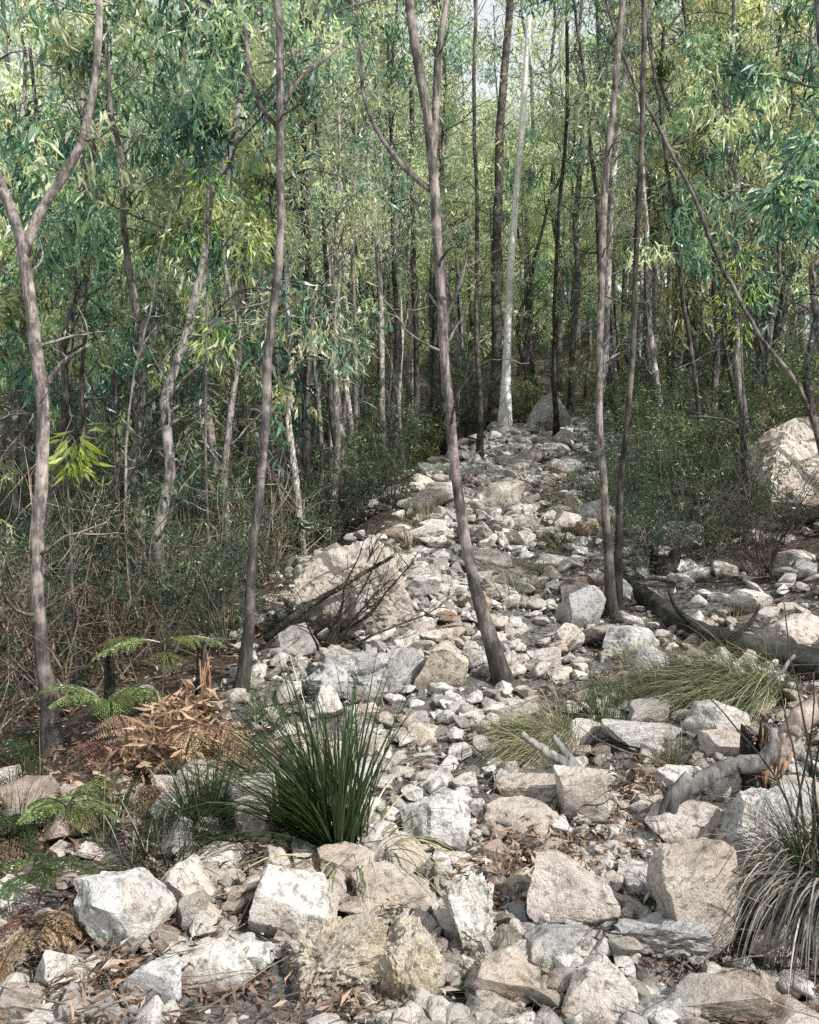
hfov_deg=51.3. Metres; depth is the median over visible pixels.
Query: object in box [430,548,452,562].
stone
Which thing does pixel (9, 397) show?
gum sapling
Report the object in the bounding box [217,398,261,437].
leafy shrub
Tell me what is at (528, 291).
gum sapling
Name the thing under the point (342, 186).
tall gum tree
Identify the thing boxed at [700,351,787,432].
leafy shrub
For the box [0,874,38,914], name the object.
stone
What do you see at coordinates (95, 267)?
gum sapling
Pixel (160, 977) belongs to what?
rock
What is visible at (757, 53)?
gum tree
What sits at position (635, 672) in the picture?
weeping grass
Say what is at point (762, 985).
stone
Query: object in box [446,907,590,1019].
leaf litter
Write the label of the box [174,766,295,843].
grass tuft
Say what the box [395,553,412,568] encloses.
stone
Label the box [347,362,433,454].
leafy shrub
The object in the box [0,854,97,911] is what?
fern
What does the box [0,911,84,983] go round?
fern
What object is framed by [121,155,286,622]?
sapling
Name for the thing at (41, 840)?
stone
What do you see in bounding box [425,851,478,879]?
rock
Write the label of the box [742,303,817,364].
leafy shrub
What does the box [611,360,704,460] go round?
leafy shrub
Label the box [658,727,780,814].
dead branch
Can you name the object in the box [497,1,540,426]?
white gum tree
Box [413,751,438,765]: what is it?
stone
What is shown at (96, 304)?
gum sapling
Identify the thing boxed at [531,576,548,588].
stone
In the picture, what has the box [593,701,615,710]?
stone
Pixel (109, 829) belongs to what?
stone
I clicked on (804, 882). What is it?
drooping sedge
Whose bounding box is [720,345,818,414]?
leafy shrub
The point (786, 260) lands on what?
gum sapling
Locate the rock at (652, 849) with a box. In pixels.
[632,831,666,861]
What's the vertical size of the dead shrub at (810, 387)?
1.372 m
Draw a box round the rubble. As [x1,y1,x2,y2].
[0,400,818,1023]
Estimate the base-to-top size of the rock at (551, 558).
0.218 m
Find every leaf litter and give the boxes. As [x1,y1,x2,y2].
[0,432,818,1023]
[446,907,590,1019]
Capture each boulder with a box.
[73,867,176,958]
[228,773,280,842]
[248,864,333,937]
[280,907,391,1004]
[293,535,419,638]
[304,644,393,703]
[374,915,445,1003]
[400,791,470,850]
[526,393,569,431]
[526,849,619,926]
[646,837,745,960]
[712,780,811,873]
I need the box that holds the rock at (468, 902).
[440,871,493,955]
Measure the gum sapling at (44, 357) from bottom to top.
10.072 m
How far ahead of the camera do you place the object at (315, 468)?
19.72 m
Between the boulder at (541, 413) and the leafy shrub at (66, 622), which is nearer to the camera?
the leafy shrub at (66, 622)
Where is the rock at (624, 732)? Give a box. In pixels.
[600,718,683,747]
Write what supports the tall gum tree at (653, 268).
on the ground at (280, 987)
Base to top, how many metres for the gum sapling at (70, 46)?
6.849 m
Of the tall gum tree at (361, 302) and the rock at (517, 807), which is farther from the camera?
the tall gum tree at (361, 302)
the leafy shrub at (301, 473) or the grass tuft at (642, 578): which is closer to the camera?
the grass tuft at (642, 578)
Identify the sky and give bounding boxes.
[0,0,816,308]
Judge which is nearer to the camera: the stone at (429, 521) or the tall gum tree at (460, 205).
the stone at (429, 521)
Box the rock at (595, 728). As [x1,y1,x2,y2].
[565,718,601,745]
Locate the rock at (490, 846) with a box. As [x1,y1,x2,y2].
[483,838,512,861]
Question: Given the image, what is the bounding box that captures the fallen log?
[623,573,818,680]
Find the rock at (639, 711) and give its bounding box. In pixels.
[626,698,669,722]
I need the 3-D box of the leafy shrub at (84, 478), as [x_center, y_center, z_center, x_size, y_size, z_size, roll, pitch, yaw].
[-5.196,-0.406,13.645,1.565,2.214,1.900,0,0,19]
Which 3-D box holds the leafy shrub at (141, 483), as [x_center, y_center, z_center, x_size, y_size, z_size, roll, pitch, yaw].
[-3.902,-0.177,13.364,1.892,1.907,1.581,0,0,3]
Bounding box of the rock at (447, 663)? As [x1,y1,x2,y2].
[414,641,469,689]
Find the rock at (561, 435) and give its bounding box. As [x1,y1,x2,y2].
[552,428,576,443]
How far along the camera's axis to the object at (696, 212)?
23.27 m
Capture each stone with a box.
[0,775,60,810]
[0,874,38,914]
[3,807,44,828]
[19,834,48,850]
[24,1002,58,1023]
[27,907,81,958]
[43,808,98,842]
[48,840,68,858]
[54,1014,64,1021]
[60,783,95,808]
[63,943,90,958]
[68,843,82,858]
[72,874,89,891]
[72,954,120,986]
[74,841,104,860]
[102,768,136,802]
[108,817,121,832]
[117,817,141,827]
[127,783,149,802]
[147,783,190,825]
[150,774,181,792]
[154,816,193,857]
[160,853,215,902]
[177,757,233,785]
[223,759,263,782]
[261,845,290,867]
[273,824,297,842]
[287,746,337,774]
[291,829,323,858]
[301,704,312,711]
[337,760,380,790]
[337,889,354,904]
[338,901,377,914]
[353,733,391,756]
[370,831,428,873]
[377,775,394,790]
[381,540,393,551]
[382,526,411,543]
[389,645,406,649]
[389,766,415,776]
[391,510,405,519]
[391,911,431,932]
[394,556,411,568]
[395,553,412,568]
[400,487,463,514]
[401,708,415,717]
[408,721,437,747]
[409,640,435,649]
[410,473,435,483]
[412,620,435,636]
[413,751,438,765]
[416,519,453,530]
[416,556,447,567]
[417,690,427,697]
[418,462,437,474]
[418,771,452,788]
[421,548,435,553]
[421,628,457,643]
[425,482,463,490]
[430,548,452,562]
[431,506,449,514]
[431,898,493,938]
[434,606,456,613]
[438,733,447,741]
[439,610,460,623]
[440,714,458,724]
[441,511,456,521]
[448,543,461,551]
[450,772,478,793]
[454,524,492,540]
[458,591,491,610]
[459,711,486,720]
[460,545,479,558]
[463,943,542,1002]
[464,468,484,476]
[469,798,484,805]
[474,448,502,453]
[474,613,508,628]
[478,570,494,578]
[479,479,524,505]
[482,583,494,591]
[485,585,501,591]
[486,533,497,543]
[486,583,516,591]
[491,468,504,476]
[495,680,513,693]
[496,767,507,778]
[497,454,510,464]
[497,900,532,922]
[498,450,514,454]
[506,698,533,714]
[508,572,519,580]
[509,664,525,677]
[512,443,532,451]
[515,582,536,594]
[515,657,526,665]
[516,447,548,462]
[516,459,532,462]
[517,654,529,661]
[522,434,545,441]
[524,484,535,494]
[527,647,561,671]
[530,851,590,870]
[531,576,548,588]
[532,1013,547,1023]
[544,443,570,451]
[548,468,571,478]
[548,505,565,514]
[548,639,567,647]
[548,666,572,681]
[549,572,562,580]
[551,458,578,471]
[551,795,559,810]
[552,623,584,646]
[554,511,584,528]
[560,456,583,467]
[561,543,583,552]
[561,584,590,599]
[563,493,582,506]
[563,576,590,584]
[571,669,588,680]
[573,432,586,437]
[573,521,596,535]
[574,756,587,766]
[575,536,588,545]
[577,499,614,525]
[581,624,618,645]
[583,518,598,526]
[585,572,603,581]
[591,552,603,560]
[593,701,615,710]
[598,876,611,885]
[601,578,637,604]
[609,670,637,683]
[612,817,631,827]
[613,547,631,556]
[617,683,633,689]
[618,902,633,919]
[623,645,671,677]
[623,895,641,904]
[628,762,656,783]
[634,795,659,813]
[639,748,660,760]
[644,796,723,843]
[652,984,669,994]
[653,764,702,798]
[676,581,688,588]
[677,559,688,572]
[688,567,709,582]
[697,728,754,756]
[710,615,720,624]
[713,561,738,577]
[723,589,773,614]
[728,958,756,970]
[737,968,781,1001]
[739,649,759,666]
[740,869,761,900]
[742,697,772,717]
[744,515,782,529]
[747,918,791,967]
[748,568,764,575]
[749,534,766,542]
[749,726,769,734]
[761,994,818,1023]
[770,766,784,777]
[773,549,816,568]
[774,534,795,543]
[779,775,818,799]
[785,762,809,776]
[786,701,799,707]
[794,559,817,577]
[794,605,810,612]
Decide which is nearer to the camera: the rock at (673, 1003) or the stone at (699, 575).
the rock at (673, 1003)
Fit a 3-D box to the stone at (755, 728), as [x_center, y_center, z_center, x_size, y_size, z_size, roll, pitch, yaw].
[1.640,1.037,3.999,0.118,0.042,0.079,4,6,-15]
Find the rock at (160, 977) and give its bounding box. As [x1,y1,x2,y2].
[120,950,181,1004]
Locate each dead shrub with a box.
[0,407,158,668]
[0,444,244,724]
[0,470,194,687]
[0,522,116,744]
[0,578,123,689]
[0,596,49,680]
[0,608,92,736]
[2,557,69,666]
[5,526,211,657]
[6,499,184,657]
[7,456,239,678]
[59,524,233,658]
[95,465,310,636]
[96,478,214,635]
[96,528,224,625]
[142,491,279,632]
[191,459,326,586]
[197,412,334,594]
[273,489,471,651]
[659,411,790,541]
[664,445,818,566]
[665,414,732,477]
[680,391,753,495]
[680,406,757,457]
[681,415,818,584]
[690,449,763,517]
[696,389,784,481]
[708,374,817,454]
[775,365,818,416]
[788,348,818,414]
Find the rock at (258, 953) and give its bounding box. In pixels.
[228,934,273,967]
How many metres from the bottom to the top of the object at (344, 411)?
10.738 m
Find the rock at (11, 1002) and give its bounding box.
[0,982,48,1023]
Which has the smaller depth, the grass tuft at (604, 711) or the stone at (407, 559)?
the grass tuft at (604, 711)
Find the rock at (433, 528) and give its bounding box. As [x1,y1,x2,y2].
[409,522,445,543]
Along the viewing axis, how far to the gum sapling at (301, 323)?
26.25 m
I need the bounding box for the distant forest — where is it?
[0,0,816,381]
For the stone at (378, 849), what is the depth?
3.20 m
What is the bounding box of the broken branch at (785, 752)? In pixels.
[773,693,818,779]
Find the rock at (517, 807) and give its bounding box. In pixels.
[482,796,558,838]
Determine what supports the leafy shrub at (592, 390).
on the ground at (280, 987)
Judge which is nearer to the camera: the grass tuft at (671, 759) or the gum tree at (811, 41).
the grass tuft at (671, 759)
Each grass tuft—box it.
[0,736,91,781]
[0,741,76,785]
[0,765,83,838]
[0,780,64,849]
[0,948,82,1020]
[41,752,291,902]
[47,769,149,848]
[67,759,164,827]
[111,734,163,784]
[138,738,278,833]
[139,570,294,653]
[154,772,289,863]
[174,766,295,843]
[206,732,291,777]
[217,667,303,721]
[217,683,306,738]
[388,521,438,549]
[391,490,419,521]
[391,537,431,571]
[399,506,440,527]
[408,497,445,521]
[433,463,463,479]
[478,565,536,602]
[502,560,556,592]
[514,552,563,576]
[531,515,592,552]
[532,482,581,511]
[533,668,610,730]
[542,531,601,556]
[545,531,568,554]
[550,651,664,725]
[592,672,653,711]
[603,638,661,661]
[609,630,661,659]
[620,779,710,828]
[621,635,684,661]
[623,516,642,537]
[626,609,654,630]
[626,663,667,699]
[627,564,655,581]
[634,718,710,764]
[641,737,696,767]
[681,694,757,751]
[690,629,742,656]
[705,594,754,624]
[748,706,818,754]
[764,598,807,620]
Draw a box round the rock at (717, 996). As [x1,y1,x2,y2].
[666,971,770,1023]
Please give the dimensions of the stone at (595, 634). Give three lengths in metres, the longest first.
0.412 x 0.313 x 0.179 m
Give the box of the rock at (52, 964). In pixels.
[33,949,80,990]
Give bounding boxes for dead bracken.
[63,675,333,811]
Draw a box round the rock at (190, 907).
[173,890,209,929]
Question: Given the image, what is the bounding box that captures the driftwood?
[520,731,581,766]
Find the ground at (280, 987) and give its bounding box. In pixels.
[0,299,818,1023]
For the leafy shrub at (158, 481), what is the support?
on the ground at (280, 987)
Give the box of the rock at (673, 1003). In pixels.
[638,994,681,1013]
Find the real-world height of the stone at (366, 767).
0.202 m
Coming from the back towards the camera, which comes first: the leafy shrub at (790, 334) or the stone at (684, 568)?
the leafy shrub at (790, 334)
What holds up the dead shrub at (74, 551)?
on the ground at (280, 987)
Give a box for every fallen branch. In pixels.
[99,818,157,846]
[263,554,394,642]
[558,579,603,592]
[623,566,689,580]
[745,654,795,713]
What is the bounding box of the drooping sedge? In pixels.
[675,602,818,1012]
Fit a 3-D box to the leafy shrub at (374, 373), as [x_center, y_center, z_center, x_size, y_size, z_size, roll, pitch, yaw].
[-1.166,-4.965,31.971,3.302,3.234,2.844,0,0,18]
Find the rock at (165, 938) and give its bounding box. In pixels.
[150,925,179,951]
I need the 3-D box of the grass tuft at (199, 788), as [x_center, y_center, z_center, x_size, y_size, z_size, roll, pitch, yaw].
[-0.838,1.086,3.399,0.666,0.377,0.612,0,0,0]
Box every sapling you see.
[0,0,102,491]
[0,0,119,589]
[0,0,165,608]
[0,0,317,635]
[0,47,193,558]
[0,84,137,518]
[0,93,79,506]
[0,95,119,671]
[0,121,210,593]
[0,148,37,424]
[0,206,60,491]
[0,417,26,551]
[6,136,120,475]
[7,240,80,419]
[13,98,195,523]
[17,77,117,413]
[20,0,395,648]
[45,198,209,524]
[48,427,114,702]
[98,0,339,601]
[103,12,303,602]
[116,18,327,504]
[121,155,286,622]
[138,200,233,406]
[145,184,327,557]
[147,170,253,470]
[225,251,293,385]
[254,120,397,502]
[278,240,341,420]
[348,232,422,409]
[399,122,503,437]
[457,209,538,424]
[458,121,593,401]
[479,31,606,405]
[517,0,818,454]
[520,94,667,406]
[563,169,640,404]
[591,146,719,394]
[606,0,729,403]
[618,0,818,477]
[631,89,802,413]
[633,1,794,425]
[634,0,818,460]
[658,3,818,355]
[663,0,818,416]
[667,0,818,367]
[690,1,817,423]
[707,241,772,504]
[714,173,775,365]
[715,0,818,425]
[727,1,815,402]
[733,121,818,255]
[741,44,818,356]
[743,38,818,346]
[745,94,817,344]
[756,0,818,343]
[771,97,798,347]
[789,57,818,288]
[796,185,818,369]
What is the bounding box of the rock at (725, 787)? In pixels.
[701,772,741,802]
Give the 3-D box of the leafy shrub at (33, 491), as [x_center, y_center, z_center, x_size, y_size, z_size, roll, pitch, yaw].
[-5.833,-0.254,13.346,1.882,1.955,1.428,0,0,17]
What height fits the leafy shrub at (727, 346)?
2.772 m
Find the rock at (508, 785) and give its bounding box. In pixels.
[496,765,556,797]
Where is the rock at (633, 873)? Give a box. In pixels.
[618,858,654,904]
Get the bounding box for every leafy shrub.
[0,343,107,505]
[0,392,224,498]
[0,432,104,540]
[0,461,116,606]
[0,473,59,579]
[0,479,29,553]
[0,483,31,543]
[0,499,151,633]
[0,504,83,642]
[0,523,151,715]
[1,450,86,528]
[4,522,29,630]
[15,496,152,643]
[17,467,150,609]
[25,420,122,550]
[33,393,88,439]
[49,446,330,663]
[50,528,113,612]
[53,488,217,567]
[54,461,174,599]
[61,453,195,585]
[70,474,151,567]
[72,370,119,411]
[84,502,220,590]
[88,406,161,457]
[92,445,212,545]
[95,501,197,628]
[107,457,214,535]
[111,469,218,587]
[114,439,284,629]
[116,334,159,413]
[125,361,257,496]
[134,533,246,605]
[152,518,306,651]
[167,497,202,564]
[171,443,263,565]
[176,522,231,619]
[178,500,215,562]
[182,378,227,439]
[182,495,292,546]
[183,438,271,502]
[184,473,254,552]
[186,456,274,583]
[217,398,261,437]
[217,511,328,596]
[219,435,389,554]
[230,432,353,575]
[231,433,406,545]
[250,479,315,550]
[262,484,344,562]
[262,511,313,573]
[264,436,369,548]
[271,441,359,510]
[281,386,459,491]
[283,377,324,420]
[287,471,354,546]
[295,394,377,467]
[296,352,386,427]
[310,375,419,523]
[317,405,401,518]
[335,368,458,505]
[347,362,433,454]
[350,337,429,411]
[353,387,427,432]
[359,379,387,418]
[364,334,469,456]
[371,416,445,468]
[410,354,469,417]
[436,364,516,440]
[437,337,490,417]
[437,347,490,424]
[482,367,574,422]
[528,302,594,404]
[540,351,584,391]
[554,453,618,509]
[557,359,666,410]
[558,330,672,410]
[565,384,648,495]
[570,416,686,503]
[572,461,662,549]
[579,354,627,388]
[582,479,689,579]
[585,332,663,372]
[597,413,691,523]
[603,337,683,434]
[604,354,668,432]
[604,373,686,430]
[604,387,698,484]
[610,319,732,404]
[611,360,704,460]
[620,396,763,553]
[626,329,700,403]
[629,418,698,498]
[630,392,730,487]
[631,464,774,566]
[633,381,758,501]
[639,313,753,398]
[642,326,676,368]
[649,367,732,457]
[652,464,716,521]
[660,352,731,432]
[673,360,762,428]
[674,347,817,392]
[675,342,732,418]
[680,371,779,415]
[680,413,815,549]
[685,389,789,474]
[695,311,761,374]
[700,297,805,381]
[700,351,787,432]
[703,327,804,395]
[705,287,774,361]
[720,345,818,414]
[721,386,799,451]
[727,359,818,419]
[733,363,818,429]
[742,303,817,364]
[743,335,818,428]
[753,331,818,415]
[761,287,818,353]
[768,378,818,417]
[775,317,816,372]
[777,346,817,389]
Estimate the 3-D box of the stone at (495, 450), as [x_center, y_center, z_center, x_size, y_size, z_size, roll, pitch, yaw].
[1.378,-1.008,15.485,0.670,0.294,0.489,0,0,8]
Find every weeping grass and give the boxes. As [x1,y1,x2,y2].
[460,675,596,785]
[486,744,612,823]
[599,631,724,705]
[601,622,752,719]
[629,616,812,747]
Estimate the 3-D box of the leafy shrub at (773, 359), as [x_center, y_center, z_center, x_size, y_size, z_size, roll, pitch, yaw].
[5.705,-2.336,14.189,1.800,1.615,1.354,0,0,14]
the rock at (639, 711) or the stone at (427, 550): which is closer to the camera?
the rock at (639, 711)
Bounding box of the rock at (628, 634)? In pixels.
[602,625,659,658]
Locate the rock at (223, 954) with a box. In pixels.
[180,936,253,994]
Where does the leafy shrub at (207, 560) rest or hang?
on the ground at (280, 987)
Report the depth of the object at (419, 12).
16.68 m
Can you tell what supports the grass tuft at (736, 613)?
on the ground at (280, 987)
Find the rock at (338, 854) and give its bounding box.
[317,841,374,890]
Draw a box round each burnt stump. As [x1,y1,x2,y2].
[103,645,115,725]
[195,637,213,740]
[649,546,681,580]
[739,717,770,790]
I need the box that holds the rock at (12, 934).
[0,919,27,974]
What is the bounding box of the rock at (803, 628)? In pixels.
[762,612,818,645]
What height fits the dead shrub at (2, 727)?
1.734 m
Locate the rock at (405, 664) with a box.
[381,647,425,694]
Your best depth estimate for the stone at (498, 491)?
10.14 m
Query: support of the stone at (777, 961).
on the ground at (280, 987)
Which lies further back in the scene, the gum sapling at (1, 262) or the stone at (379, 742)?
the gum sapling at (1, 262)
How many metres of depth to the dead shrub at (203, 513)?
7.47 m
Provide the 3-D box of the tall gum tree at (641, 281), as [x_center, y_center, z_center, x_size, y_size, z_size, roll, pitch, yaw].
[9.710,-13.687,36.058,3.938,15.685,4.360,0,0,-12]
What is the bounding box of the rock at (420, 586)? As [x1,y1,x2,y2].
[406,575,442,601]
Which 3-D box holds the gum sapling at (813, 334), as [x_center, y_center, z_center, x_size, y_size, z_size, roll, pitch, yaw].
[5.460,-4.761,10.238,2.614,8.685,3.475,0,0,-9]
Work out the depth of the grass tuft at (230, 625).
5.71 m
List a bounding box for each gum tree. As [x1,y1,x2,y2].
[0,0,127,758]
[0,0,172,623]
[0,15,58,231]
[38,1,155,409]
[84,3,271,465]
[96,0,269,659]
[109,3,177,353]
[114,55,186,362]
[155,0,284,463]
[171,0,320,594]
[177,8,283,438]
[199,1,333,548]
[216,0,375,692]
[231,8,403,427]
[312,12,428,388]
[315,0,525,687]
[318,0,426,513]
[318,3,393,461]
[336,4,465,406]
[340,10,408,406]
[369,0,537,436]
[373,0,528,456]
[386,0,542,405]
[404,25,517,380]
[409,0,459,458]
[426,0,466,452]
[452,0,528,429]
[455,0,598,403]
[466,0,485,458]
[472,0,577,376]
[494,1,599,390]
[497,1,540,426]
[507,0,649,413]
[511,0,592,440]
[531,0,676,360]
[541,0,754,400]
[553,0,698,316]
[559,0,676,610]
[567,0,700,366]
[570,15,727,471]
[574,33,627,342]
[587,0,636,621]
[591,27,668,340]
[608,0,765,434]
[637,0,778,420]
[684,0,774,371]
[684,0,818,363]
[753,6,816,242]
[780,0,818,352]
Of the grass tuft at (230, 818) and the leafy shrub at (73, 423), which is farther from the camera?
the leafy shrub at (73, 423)
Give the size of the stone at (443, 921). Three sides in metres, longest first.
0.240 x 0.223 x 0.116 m
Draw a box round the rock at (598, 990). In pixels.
[561,961,638,1023]
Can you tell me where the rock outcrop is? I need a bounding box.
[748,415,818,522]
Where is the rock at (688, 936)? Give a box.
[604,910,714,961]
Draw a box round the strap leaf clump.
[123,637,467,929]
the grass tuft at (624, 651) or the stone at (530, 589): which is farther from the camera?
the stone at (530, 589)
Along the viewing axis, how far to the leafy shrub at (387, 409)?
24.67 m
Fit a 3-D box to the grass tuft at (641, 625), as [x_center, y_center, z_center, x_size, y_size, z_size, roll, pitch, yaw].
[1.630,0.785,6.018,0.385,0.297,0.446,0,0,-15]
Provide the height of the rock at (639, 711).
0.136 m
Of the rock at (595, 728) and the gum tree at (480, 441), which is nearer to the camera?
the rock at (595, 728)
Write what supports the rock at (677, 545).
on the ground at (280, 987)
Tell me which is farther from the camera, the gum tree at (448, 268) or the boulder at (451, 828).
the gum tree at (448, 268)
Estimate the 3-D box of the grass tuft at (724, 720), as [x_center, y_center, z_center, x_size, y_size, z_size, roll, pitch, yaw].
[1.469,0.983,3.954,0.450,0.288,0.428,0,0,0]
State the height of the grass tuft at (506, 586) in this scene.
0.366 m
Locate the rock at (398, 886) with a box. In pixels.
[351,860,433,924]
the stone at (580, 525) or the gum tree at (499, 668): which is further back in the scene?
the stone at (580, 525)
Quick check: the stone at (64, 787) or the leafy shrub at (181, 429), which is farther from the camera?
the leafy shrub at (181, 429)
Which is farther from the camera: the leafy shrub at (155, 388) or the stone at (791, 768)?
the leafy shrub at (155, 388)
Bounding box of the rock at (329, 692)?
[314,685,343,718]
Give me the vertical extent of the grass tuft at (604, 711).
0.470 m
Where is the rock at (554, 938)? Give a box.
[523,923,588,969]
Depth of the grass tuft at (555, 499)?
10.04 m
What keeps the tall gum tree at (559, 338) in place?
on the ground at (280, 987)
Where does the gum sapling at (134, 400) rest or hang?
on the ground at (280, 987)
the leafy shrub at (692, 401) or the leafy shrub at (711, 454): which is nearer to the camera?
the leafy shrub at (711, 454)
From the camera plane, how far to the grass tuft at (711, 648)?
5.11 m
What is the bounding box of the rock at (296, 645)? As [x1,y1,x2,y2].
[278,623,320,657]
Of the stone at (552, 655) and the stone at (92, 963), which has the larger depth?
the stone at (552, 655)
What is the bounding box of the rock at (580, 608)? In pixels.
[555,585,605,628]
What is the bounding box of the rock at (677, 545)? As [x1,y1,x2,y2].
[659,521,703,548]
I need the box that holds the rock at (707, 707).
[680,699,750,737]
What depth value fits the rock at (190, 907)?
2.75 m
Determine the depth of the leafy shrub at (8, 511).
10.84 m
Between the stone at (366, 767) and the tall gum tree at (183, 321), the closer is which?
the stone at (366, 767)
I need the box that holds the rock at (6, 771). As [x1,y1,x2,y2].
[0,764,21,785]
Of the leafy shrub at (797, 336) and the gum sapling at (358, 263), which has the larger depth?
the leafy shrub at (797, 336)
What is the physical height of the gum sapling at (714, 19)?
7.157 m
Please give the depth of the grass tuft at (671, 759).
3.92 m
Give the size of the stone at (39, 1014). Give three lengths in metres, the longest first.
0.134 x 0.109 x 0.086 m
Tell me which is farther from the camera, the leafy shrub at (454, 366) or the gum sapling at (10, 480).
the leafy shrub at (454, 366)
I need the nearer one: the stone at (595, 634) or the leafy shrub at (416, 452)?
the stone at (595, 634)
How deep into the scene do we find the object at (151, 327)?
19.17 m
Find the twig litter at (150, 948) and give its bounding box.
[0,462,818,1023]
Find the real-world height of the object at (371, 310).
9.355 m
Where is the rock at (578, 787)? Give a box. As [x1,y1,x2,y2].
[553,765,607,824]
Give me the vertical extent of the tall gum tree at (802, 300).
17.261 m
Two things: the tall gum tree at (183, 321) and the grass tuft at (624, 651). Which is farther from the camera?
the tall gum tree at (183, 321)
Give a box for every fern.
[0,731,41,768]
[0,811,55,854]
[0,828,57,877]
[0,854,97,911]
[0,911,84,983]
[12,779,118,832]
[39,684,169,734]
[92,635,226,719]
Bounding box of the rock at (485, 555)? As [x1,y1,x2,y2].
[474,546,513,569]
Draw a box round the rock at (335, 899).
[329,892,339,917]
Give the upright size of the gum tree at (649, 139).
9.090 m
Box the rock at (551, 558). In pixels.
[528,553,583,574]
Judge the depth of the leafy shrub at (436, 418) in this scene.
22.20 m
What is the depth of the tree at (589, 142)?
15.52 m
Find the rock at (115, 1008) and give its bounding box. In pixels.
[84,988,124,1023]
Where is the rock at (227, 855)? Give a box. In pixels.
[174,841,245,867]
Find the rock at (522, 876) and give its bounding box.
[504,867,532,893]
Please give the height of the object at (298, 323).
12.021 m
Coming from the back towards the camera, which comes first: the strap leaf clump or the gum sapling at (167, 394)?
the gum sapling at (167, 394)
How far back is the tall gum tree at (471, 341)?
43.13 m
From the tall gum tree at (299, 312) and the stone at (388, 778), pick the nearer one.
the stone at (388, 778)
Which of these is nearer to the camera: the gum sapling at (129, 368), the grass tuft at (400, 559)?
the grass tuft at (400, 559)
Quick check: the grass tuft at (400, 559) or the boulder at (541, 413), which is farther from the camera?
the boulder at (541, 413)
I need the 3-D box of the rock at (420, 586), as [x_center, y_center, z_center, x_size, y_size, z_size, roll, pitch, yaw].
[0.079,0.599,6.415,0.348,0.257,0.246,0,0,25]
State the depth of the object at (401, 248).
20.04 m

